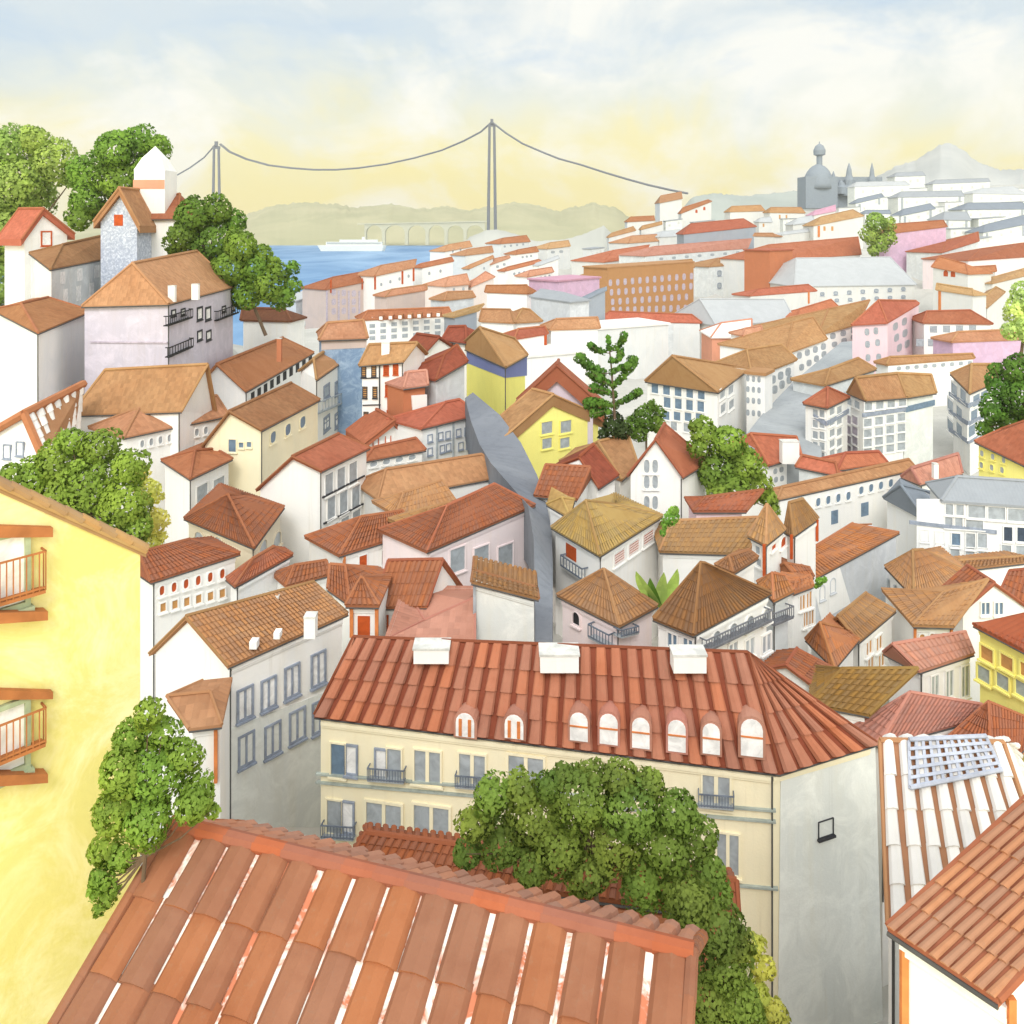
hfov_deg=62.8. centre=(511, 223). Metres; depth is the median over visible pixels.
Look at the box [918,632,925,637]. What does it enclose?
window
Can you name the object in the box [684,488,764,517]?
house
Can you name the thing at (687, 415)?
window
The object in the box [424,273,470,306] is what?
house
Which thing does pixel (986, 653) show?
window
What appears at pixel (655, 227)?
house
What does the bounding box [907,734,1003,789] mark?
trellis
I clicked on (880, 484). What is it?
window
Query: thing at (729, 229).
house
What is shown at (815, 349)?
window
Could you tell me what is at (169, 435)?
window
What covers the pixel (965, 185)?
house
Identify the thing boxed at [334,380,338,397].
window
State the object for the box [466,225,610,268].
knoll
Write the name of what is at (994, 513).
window
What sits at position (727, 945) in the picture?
bush
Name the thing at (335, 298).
house
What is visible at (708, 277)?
house
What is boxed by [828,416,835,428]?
window
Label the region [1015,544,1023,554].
window
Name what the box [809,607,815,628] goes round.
window
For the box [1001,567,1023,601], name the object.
house
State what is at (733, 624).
window
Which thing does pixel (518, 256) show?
house
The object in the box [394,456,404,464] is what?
window
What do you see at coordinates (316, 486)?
house
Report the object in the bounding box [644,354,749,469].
house
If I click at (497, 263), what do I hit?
house
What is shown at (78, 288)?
window
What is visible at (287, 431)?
window
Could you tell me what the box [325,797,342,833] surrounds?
window
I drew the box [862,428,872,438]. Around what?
window
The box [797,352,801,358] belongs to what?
window
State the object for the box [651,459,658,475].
window
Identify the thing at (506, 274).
house
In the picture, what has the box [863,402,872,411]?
window
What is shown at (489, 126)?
suspension bridge
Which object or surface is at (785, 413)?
paved slope
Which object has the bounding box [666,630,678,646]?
window
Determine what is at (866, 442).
window
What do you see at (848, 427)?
window
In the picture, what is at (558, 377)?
house
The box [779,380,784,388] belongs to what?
window
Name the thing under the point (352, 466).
window
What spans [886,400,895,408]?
window
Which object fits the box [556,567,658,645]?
house
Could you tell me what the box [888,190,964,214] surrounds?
house
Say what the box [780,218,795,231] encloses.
house
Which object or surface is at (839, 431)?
window
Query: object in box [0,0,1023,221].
sky
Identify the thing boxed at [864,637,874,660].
window
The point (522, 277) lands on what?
house
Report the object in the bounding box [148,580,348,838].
house
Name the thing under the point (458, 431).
window
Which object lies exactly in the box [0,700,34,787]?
window
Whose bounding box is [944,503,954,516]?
window
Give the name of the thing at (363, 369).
window
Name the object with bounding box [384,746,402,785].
window
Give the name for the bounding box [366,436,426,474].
house
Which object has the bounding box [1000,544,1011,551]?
window
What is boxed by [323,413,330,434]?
window
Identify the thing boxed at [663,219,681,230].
house
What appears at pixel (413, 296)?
house
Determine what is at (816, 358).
window
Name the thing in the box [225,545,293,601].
house
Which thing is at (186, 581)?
window
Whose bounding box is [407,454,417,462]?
window
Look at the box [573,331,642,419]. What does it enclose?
pine tree
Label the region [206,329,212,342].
window
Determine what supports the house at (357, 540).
on the ground
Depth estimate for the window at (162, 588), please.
56.73 m
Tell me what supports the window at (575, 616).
in the house at (604, 606)
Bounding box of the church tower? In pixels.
[133,146,176,212]
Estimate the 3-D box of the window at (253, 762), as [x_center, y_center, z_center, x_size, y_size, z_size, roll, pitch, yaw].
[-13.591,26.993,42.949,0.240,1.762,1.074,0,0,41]
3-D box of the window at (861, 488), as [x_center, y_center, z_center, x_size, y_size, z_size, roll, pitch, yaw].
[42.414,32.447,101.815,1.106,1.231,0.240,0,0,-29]
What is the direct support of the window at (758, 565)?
in the house at (766, 536)
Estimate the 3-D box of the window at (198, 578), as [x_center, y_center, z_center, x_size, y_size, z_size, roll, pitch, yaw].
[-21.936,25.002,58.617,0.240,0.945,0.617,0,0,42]
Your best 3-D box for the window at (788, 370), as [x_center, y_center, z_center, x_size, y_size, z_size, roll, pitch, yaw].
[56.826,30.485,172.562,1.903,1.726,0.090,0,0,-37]
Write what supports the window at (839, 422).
in the house at (827, 411)
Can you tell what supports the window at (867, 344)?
in the house at (882, 328)
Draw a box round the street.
[465,393,552,641]
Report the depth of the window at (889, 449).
129.76 m
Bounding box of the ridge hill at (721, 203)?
[684,191,807,220]
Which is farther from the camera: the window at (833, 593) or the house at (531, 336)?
the house at (531, 336)
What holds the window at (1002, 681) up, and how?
in the house at (999, 671)
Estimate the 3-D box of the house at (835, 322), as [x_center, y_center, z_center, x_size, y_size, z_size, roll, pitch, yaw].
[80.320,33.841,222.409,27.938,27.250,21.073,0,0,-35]
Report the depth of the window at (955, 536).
82.88 m
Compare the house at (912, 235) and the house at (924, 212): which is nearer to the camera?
the house at (912, 235)
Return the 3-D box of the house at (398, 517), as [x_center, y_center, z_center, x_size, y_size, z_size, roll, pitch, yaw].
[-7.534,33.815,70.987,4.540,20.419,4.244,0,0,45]
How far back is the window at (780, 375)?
170.94 m
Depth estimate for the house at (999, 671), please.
45.84 m
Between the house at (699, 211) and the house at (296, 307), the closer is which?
the house at (296, 307)
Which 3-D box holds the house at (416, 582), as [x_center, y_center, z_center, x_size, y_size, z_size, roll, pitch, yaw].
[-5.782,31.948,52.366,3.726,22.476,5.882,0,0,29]
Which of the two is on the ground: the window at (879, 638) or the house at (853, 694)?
the house at (853, 694)
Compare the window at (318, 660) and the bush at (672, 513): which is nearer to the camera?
the window at (318, 660)
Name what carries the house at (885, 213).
on the ground
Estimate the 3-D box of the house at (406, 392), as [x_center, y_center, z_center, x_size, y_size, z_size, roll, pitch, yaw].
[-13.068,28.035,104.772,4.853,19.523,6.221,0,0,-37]
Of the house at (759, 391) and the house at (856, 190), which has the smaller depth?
the house at (759, 391)
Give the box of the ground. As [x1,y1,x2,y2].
[0,185,1023,1023]
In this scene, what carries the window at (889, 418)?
in the apartment building at (877, 404)
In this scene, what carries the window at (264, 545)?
in the house at (246, 524)
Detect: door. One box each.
[41,231,51,246]
[358,616,369,634]
[566,543,575,561]
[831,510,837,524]
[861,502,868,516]
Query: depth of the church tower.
147.30 m
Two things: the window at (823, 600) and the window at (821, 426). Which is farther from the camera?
the window at (821, 426)
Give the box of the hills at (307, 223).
[63,202,654,244]
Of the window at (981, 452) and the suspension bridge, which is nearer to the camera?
the window at (981, 452)
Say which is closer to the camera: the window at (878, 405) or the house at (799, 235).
the window at (878, 405)
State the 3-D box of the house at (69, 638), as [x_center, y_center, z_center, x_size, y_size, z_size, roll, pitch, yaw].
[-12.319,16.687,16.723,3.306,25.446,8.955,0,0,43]
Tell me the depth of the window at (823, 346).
199.31 m
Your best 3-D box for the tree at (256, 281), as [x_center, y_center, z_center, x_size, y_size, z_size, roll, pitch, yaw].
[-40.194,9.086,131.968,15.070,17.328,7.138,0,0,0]
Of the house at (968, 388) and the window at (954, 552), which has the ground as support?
the house at (968, 388)
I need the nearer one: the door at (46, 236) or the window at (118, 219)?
the window at (118, 219)
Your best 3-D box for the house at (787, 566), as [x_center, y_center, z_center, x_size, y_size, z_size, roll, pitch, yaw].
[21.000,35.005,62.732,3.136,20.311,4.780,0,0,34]
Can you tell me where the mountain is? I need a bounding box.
[876,143,1023,185]
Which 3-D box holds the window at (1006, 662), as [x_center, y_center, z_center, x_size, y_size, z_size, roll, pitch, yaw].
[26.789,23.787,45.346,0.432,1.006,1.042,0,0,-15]
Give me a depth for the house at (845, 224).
500.33 m
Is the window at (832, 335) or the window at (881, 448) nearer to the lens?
the window at (881, 448)
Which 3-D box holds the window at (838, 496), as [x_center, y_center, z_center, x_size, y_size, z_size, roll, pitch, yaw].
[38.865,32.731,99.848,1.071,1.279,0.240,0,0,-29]
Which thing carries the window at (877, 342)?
in the house at (882, 328)
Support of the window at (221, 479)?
in the house at (195, 474)
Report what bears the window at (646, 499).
in the house at (663, 470)
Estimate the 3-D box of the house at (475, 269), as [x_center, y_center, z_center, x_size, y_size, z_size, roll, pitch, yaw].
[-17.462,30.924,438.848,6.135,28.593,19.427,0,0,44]
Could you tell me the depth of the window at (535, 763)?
40.28 m
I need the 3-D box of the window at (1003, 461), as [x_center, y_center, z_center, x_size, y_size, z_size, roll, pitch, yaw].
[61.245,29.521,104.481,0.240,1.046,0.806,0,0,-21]
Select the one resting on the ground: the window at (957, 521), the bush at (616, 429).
the bush at (616, 429)
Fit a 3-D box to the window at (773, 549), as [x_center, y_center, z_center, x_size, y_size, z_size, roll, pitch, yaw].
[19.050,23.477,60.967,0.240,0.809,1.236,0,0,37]
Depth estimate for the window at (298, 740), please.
45.25 m
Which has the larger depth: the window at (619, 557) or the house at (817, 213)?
the house at (817, 213)
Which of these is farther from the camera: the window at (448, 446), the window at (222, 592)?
the window at (448, 446)
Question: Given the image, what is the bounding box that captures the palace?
[355,306,451,348]
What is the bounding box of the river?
[0,245,443,345]
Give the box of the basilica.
[797,141,881,208]
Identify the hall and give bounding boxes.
[769,256,916,309]
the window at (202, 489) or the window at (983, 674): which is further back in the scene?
the window at (202, 489)
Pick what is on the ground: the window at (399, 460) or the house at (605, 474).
the house at (605, 474)
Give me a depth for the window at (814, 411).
125.95 m
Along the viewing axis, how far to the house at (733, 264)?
407.24 m
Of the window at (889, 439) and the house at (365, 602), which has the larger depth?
the window at (889, 439)
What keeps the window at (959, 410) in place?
in the house at (968, 388)
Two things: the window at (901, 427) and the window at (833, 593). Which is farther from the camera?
the window at (901, 427)
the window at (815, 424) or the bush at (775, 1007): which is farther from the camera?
the window at (815, 424)
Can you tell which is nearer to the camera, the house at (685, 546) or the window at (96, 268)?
the house at (685, 546)
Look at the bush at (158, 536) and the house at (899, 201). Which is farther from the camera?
the house at (899, 201)
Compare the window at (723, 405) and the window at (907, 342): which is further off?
the window at (907, 342)
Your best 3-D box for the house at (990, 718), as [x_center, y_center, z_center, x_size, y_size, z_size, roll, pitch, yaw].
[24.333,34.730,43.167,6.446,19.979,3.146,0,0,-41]
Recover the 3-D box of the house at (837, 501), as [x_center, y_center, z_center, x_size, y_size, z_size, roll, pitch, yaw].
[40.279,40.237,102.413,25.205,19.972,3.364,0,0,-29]
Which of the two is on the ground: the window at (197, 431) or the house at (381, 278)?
the house at (381, 278)
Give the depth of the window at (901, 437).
130.52 m
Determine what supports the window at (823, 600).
in the house at (852, 558)
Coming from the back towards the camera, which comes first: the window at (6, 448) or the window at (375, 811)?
the window at (6, 448)
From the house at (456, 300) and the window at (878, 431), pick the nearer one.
the window at (878, 431)
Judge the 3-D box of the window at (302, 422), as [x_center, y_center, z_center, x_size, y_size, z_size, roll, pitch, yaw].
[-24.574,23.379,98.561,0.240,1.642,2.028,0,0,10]
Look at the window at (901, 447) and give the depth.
130.52 m
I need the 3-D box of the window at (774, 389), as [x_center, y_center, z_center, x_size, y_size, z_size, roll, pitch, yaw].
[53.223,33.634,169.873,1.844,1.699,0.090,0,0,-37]
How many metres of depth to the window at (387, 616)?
50.52 m
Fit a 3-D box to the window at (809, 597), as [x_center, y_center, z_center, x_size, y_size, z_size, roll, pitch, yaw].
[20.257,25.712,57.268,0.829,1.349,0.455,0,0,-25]
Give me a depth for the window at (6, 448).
79.30 m
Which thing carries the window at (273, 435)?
in the house at (260, 439)
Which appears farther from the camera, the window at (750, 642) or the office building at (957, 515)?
the office building at (957, 515)
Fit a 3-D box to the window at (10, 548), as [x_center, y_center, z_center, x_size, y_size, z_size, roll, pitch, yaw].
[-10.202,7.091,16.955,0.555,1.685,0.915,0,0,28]
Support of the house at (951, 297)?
on the ground
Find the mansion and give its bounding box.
[81,250,239,392]
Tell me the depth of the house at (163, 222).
146.45 m
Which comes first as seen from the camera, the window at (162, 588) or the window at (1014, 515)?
the window at (162, 588)
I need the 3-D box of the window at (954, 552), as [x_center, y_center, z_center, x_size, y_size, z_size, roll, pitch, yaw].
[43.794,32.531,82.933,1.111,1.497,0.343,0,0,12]
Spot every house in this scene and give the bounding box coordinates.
[0,207,75,304]
[0,296,84,421]
[0,380,87,490]
[0,475,149,1023]
[28,235,100,305]
[47,815,707,1023]
[77,363,216,496]
[87,394,227,543]
[92,186,155,286]
[140,536,240,714]
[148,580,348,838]
[151,192,192,257]
[160,442,233,543]
[165,677,231,818]
[183,483,284,568]
[201,381,320,495]
[210,336,314,409]
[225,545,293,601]
[239,307,306,351]
[255,432,370,564]
[274,559,328,590]
[286,291,301,314]
[297,350,341,440]
[301,272,363,328]
[304,509,404,596]
[316,319,368,434]
[326,562,383,654]
[344,573,391,640]
[345,408,397,446]
[353,822,740,1010]
[358,259,416,311]
[358,341,428,415]
[361,453,488,514]
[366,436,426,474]
[371,479,455,512]
[372,284,427,308]
[378,482,535,585]
[383,557,462,631]
[385,369,429,415]
[385,585,475,638]
[386,398,467,461]
[388,500,451,522]
[409,332,452,358]
[413,256,453,284]
[418,343,468,405]
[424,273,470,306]
[429,240,472,260]
[429,290,475,311]
[442,303,484,331]
[442,325,473,400]
[450,245,493,274]
[461,255,493,279]
[464,326,528,414]
[468,271,494,317]
[470,555,539,641]
[478,308,517,332]
[484,284,535,310]
[485,235,530,257]
[490,255,510,284]
[497,259,541,283]
[500,387,606,478]
[504,246,538,265]
[504,325,548,347]
[514,267,553,285]
[514,307,542,328]
[515,358,604,443]
[524,343,587,388]
[527,275,600,296]
[529,288,591,323]
[532,255,559,275]
[533,463,590,518]
[536,240,570,268]
[540,316,600,383]
[546,487,574,624]
[550,492,662,638]
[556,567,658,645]
[557,443,619,498]
[558,434,637,498]
[570,244,649,274]
[581,259,694,274]
[582,247,604,256]
[583,286,606,319]
[598,318,670,378]
[605,310,702,358]
[606,226,635,250]
[608,234,658,250]
[624,215,654,234]
[626,422,705,520]
[638,221,662,234]
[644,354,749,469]
[652,561,773,660]
[653,229,679,245]
[654,191,682,230]
[654,515,757,608]
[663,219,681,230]
[675,298,790,358]
[676,218,756,248]
[677,199,711,228]
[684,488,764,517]
[689,220,714,222]
[694,257,723,296]
[699,318,752,360]
[714,548,758,582]
[717,316,827,376]
[717,343,797,402]
[719,236,861,297]
[720,432,801,515]
[724,205,764,223]
[728,325,762,338]
[732,284,817,309]
[743,248,793,290]
[744,367,774,432]
[747,503,787,583]
[753,216,772,232]
[753,233,782,247]
[753,299,869,353]
[756,571,794,657]
[760,458,914,558]
[762,207,805,233]
[764,646,831,692]
[775,228,809,242]
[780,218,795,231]
[780,557,814,651]
[780,571,815,651]
[784,215,813,230]
[784,497,818,653]
[786,299,838,316]
[790,357,876,414]
[794,454,844,480]
[802,209,863,248]
[802,386,850,456]
[804,612,859,666]
[805,205,835,218]
[809,665,919,723]
[816,522,899,623]
[821,450,888,470]
[833,591,896,706]
[835,206,860,212]
[847,181,909,206]
[849,193,883,211]
[850,299,919,373]
[854,690,982,986]
[860,210,890,236]
[873,352,975,406]
[874,220,947,271]
[878,733,1023,1023]
[881,577,989,641]
[882,630,974,701]
[883,197,887,209]
[884,546,963,588]
[885,795,1023,1023]
[886,171,925,187]
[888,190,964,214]
[890,215,899,222]
[892,203,935,222]
[899,372,937,464]
[900,452,963,489]
[905,232,979,280]
[909,187,927,190]
[912,309,993,354]
[921,242,1023,289]
[924,178,990,192]
[927,211,971,227]
[930,329,1023,373]
[931,256,992,309]
[935,206,944,215]
[935,283,987,317]
[938,201,962,210]
[942,564,1023,701]
[946,227,974,238]
[946,363,994,475]
[948,202,1023,218]
[948,700,1023,753]
[953,550,1023,585]
[963,186,1023,203]
[965,215,1023,246]
[970,216,1005,227]
[972,612,1023,761]
[974,265,996,276]
[974,420,1023,478]
[978,236,991,248]
[984,286,1005,328]
[985,268,1023,315]
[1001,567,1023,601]
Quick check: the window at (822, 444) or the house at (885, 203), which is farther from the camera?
the house at (885, 203)
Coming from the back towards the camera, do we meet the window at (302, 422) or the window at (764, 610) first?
the window at (302, 422)
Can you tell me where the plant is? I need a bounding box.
[813,576,827,588]
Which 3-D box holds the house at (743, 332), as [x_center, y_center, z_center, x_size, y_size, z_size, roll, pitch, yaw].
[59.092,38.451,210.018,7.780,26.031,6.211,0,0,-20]
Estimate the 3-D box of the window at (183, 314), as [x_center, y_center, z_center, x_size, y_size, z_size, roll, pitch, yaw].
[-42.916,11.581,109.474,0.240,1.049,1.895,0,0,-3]
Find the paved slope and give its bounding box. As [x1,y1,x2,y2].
[747,341,851,483]
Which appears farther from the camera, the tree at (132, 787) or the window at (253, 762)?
the window at (253, 762)
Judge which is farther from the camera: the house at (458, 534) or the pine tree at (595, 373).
the pine tree at (595, 373)
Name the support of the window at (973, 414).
in the house at (968, 388)
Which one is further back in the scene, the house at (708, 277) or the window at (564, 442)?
the house at (708, 277)
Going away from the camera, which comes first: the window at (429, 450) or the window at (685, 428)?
the window at (429, 450)
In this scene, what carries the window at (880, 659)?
in the house at (866, 617)
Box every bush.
[132,466,170,547]
[597,411,632,439]
[659,505,679,536]
[666,872,768,1023]
[741,931,791,1023]
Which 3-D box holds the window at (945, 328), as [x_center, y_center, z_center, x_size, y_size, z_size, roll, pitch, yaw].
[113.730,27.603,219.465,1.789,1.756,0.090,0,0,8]
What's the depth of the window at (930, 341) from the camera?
219.98 m
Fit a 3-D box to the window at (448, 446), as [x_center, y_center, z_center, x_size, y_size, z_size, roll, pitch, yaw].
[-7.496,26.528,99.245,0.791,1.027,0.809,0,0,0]
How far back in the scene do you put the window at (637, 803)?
39.24 m
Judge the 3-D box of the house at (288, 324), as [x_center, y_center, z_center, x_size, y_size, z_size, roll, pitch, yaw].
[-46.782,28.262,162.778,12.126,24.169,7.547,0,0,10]
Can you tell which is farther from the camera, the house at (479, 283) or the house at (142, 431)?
the house at (479, 283)
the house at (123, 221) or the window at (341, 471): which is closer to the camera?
the window at (341, 471)
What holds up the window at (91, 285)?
in the house at (70, 272)
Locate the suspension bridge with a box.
[177,119,687,244]
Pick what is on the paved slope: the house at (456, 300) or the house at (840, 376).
the house at (840, 376)
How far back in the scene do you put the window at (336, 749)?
42.18 m
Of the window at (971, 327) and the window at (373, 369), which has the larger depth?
the window at (971, 327)
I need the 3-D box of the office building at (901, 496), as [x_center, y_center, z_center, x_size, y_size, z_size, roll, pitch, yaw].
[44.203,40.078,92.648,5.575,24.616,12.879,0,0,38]
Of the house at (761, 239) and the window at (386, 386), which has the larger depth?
the house at (761, 239)
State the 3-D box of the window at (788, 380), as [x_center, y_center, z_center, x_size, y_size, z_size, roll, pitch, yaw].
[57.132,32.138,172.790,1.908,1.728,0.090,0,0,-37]
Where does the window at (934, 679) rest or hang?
in the house at (941, 661)
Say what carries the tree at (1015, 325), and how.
on the ground
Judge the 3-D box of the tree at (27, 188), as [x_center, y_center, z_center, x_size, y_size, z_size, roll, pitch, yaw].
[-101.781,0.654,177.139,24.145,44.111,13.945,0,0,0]
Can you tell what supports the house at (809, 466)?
on the ground
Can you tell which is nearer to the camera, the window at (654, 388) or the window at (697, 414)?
the window at (697, 414)
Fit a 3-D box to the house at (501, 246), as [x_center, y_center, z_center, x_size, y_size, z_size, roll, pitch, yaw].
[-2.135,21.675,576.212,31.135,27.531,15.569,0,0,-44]
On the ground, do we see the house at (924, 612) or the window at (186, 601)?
the house at (924, 612)
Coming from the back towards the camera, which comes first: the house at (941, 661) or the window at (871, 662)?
the window at (871, 662)
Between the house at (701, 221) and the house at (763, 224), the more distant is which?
the house at (701, 221)
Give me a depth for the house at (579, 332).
188.43 m
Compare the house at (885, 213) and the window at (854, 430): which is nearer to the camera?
the window at (854, 430)
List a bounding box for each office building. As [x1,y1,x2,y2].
[882,478,929,557]
[909,475,1023,566]
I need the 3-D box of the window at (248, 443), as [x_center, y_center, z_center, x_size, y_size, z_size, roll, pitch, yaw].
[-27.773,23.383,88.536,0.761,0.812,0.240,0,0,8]
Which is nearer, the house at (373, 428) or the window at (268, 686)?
the window at (268, 686)
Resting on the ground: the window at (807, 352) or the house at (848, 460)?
the house at (848, 460)
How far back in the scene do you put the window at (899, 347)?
215.98 m
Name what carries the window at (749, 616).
in the house at (707, 605)
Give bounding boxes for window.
[0,537,34,610]
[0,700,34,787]
[1,444,11,460]
[14,441,24,457]
[60,271,64,283]
[63,289,67,301]
[76,285,80,300]
[77,268,82,280]
[89,282,93,296]
[94,265,99,277]
[114,215,122,225]
[139,439,145,449]
[148,437,154,447]
[157,436,163,445]
[157,584,166,599]
[158,600,168,615]
[166,434,171,443]
[169,581,178,596]
[170,597,179,613]
[171,309,176,317]
[180,308,186,316]
[181,577,190,592]
[182,595,191,610]
[194,428,200,438]
[194,531,203,537]
[194,574,202,589]
[194,592,203,607]
[196,480,208,503]
[197,306,203,321]
[197,329,203,342]
[203,426,208,436]
[205,306,211,321]
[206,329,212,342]
[206,571,214,585]
[206,589,215,604]
[212,473,224,488]
[217,586,227,601]
[218,567,225,582]
[227,438,236,453]
[235,683,255,726]
[237,441,244,449]
[237,729,256,773]
[245,441,252,448]
[257,387,260,395]
[258,538,267,552]
[259,674,278,715]
[263,719,283,763]
[269,430,277,446]
[270,379,273,388]
[272,529,282,545]
[283,371,286,380]
[283,661,302,703]
[284,423,292,438]
[288,705,307,749]
[289,367,292,376]
[299,415,306,431]
[310,648,327,692]
[311,700,320,739]
[323,382,330,401]
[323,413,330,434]
[324,470,334,499]
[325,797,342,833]
[326,494,337,522]
[327,741,346,781]
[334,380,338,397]
[334,412,338,430]
[336,465,346,493]
[339,488,349,517]
[339,800,354,836]
[340,514,349,521]
[343,743,357,779]
[348,459,358,487]
[350,482,361,511]
[352,507,360,517]
[358,553,367,564]
[361,367,366,377]
[362,386,367,398]
[364,798,403,828]
[368,461,378,469]
[371,366,376,377]
[372,386,377,398]
[374,747,387,777]
[380,549,382,566]
[381,459,391,466]
[383,365,388,375]
[384,385,387,397]
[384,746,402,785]
[386,615,388,631]
[392,364,398,375]
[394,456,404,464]
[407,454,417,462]
[410,747,443,790]
[411,801,450,834]
[427,434,433,443]
[427,447,433,456]
[438,432,443,441]
[439,444,445,454]
[445,430,451,439]
[446,443,451,452]
[449,544,467,574]
[455,750,486,791]
[456,428,461,437]
[458,442,463,451]
[473,542,489,559]
[497,541,513,566]
[506,751,545,786]
[540,420,553,436]
[541,436,553,451]
[558,436,571,450]
[559,418,572,435]
[570,611,581,630]
[612,546,626,570]
[619,765,639,804]
[627,536,641,560]
[641,526,655,550]
[643,459,650,475]
[643,475,650,490]
[643,495,649,507]
[650,384,658,394]
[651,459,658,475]
[651,475,658,490]
[651,495,658,511]
[662,386,670,396]
[662,411,669,421]
[663,396,670,409]
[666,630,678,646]
[670,421,677,431]
[672,411,680,421]
[673,387,682,397]
[674,398,682,410]
[682,636,694,643]
[683,411,691,422]
[683,422,689,433]
[685,389,693,399]
[685,399,693,411]
[695,412,702,418]
[696,400,704,413]
[697,391,705,400]
[699,773,733,813]
[711,629,723,648]
[715,830,741,882]
[717,270,721,276]
[719,388,726,401]
[719,400,726,416]
[727,639,738,649]
[728,383,734,398]
[728,396,734,412]
[728,621,739,643]
[744,614,756,635]
[744,634,757,656]
[754,544,761,558]
[755,558,761,570]
[760,630,773,658]
[761,606,773,628]
[770,542,778,554]
[772,375,775,383]
[772,385,777,393]
[778,371,782,379]
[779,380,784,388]
[779,535,787,551]
[785,368,790,375]
[786,375,791,383]
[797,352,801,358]
[798,593,807,613]
[799,364,803,370]
[801,612,809,630]
[805,349,809,355]
[806,589,813,611]
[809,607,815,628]
[811,419,818,428]
[811,430,818,440]
[812,408,818,418]
[813,346,817,352]
[814,355,818,361]
[815,497,821,508]
[818,409,824,418]
[818,422,825,429]
[818,431,825,440]
[819,441,825,451]
[819,585,826,602]
[821,343,825,349]
[825,495,831,506]
[828,407,835,417]
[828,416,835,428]
[828,426,835,439]
[828,437,835,450]
[829,448,834,454]
[830,333,835,338]
[830,578,836,595]
[835,493,841,504]
[836,404,842,416]
[836,417,842,427]
[836,425,842,438]
[836,436,842,449]
[836,446,842,453]
[845,491,851,502]
[847,397,852,407]
[847,414,851,425]
[847,425,850,436]
[847,435,850,446]
[850,414,858,427]
[850,435,858,447]
[851,425,857,437]
[851,443,857,450]
[854,399,859,410]
[858,486,864,496]
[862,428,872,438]
[862,438,872,448]
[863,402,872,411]
[863,418,872,428]
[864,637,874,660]
[865,341,869,347]
[866,354,870,360]
[866,652,874,665]
[868,483,874,493]
[874,416,884,426]
[874,426,883,436]
[874,436,884,446]
[874,445,884,454]
[875,339,879,345]
[875,401,884,410]
[875,632,883,656]
[877,481,884,491]
[877,653,885,665]
[885,414,895,424]
[885,424,895,434]
[885,435,895,444]
[885,443,895,453]
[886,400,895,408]
[887,478,893,488]
[893,322,897,330]
[894,333,898,341]
[896,412,906,422]
[896,423,906,433]
[896,433,906,442]
[896,441,906,451]
[897,343,901,351]
[897,399,907,407]
[902,317,906,325]
[902,329,907,336]
[905,339,909,347]
[916,339,923,345]
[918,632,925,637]
[920,529,929,543]
[928,339,932,345]
[930,326,936,332]
[930,673,939,694]
[934,531,945,547]
[943,326,949,331]
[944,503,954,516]
[944,517,953,529]
[944,668,955,697]
[946,395,953,416]
[946,415,953,437]
[949,544,959,555]
[950,380,957,399]
[950,532,961,549]
[954,517,963,530]
[955,402,962,423]
[955,419,962,440]
[955,504,965,517]
[956,325,962,330]
[959,386,966,405]
[960,663,971,699]
[964,518,985,531]
[964,532,976,551]
[964,546,975,554]
[966,504,987,520]
[967,424,976,440]
[969,325,975,329]
[969,406,978,425]
[972,391,979,410]
[973,661,992,689]
[976,532,988,551]
[977,547,987,553]
[977,642,995,668]
[978,449,984,458]
[978,461,983,470]
[979,601,991,617]
[980,388,987,403]
[987,506,1006,522]
[988,464,994,472]
[989,453,995,461]
[992,669,1011,697]
[993,601,1004,617]
[996,650,1015,677]
[998,466,1004,475]
[1000,457,1006,465]
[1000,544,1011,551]
[1002,526,1013,543]
[1006,507,1023,523]
[1011,676,1023,701]
[1015,526,1023,543]
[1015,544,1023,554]
[1016,658,1023,680]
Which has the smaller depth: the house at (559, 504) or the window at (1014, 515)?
the house at (559, 504)
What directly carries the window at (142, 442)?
in the house at (142, 431)
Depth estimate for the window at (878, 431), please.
129.06 m
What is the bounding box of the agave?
[635,569,678,607]
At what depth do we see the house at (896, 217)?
590.38 m
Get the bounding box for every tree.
[0,122,80,305]
[0,427,153,541]
[63,123,173,231]
[85,696,221,919]
[161,192,247,261]
[210,226,304,335]
[452,756,733,919]
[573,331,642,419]
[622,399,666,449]
[685,414,780,515]
[857,212,897,256]
[975,352,1023,435]
[1000,280,1023,362]
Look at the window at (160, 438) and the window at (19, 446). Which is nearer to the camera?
the window at (19, 446)
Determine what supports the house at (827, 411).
on the ground
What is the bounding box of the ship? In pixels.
[317,237,386,250]
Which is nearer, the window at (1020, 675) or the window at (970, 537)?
the window at (1020, 675)
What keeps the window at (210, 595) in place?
in the house at (180, 579)
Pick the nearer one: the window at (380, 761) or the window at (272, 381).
the window at (380, 761)
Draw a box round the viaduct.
[358,221,486,244]
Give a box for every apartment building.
[313,635,882,1023]
[582,260,694,312]
[618,238,751,262]
[846,372,907,461]
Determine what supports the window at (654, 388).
in the house at (683, 391)
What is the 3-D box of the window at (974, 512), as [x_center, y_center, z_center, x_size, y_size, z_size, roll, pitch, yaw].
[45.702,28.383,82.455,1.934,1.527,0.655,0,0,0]
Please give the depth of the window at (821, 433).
125.03 m
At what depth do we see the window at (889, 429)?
129.76 m
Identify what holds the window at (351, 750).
in the apartment building at (770, 769)
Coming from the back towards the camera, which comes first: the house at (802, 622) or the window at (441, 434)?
the window at (441, 434)

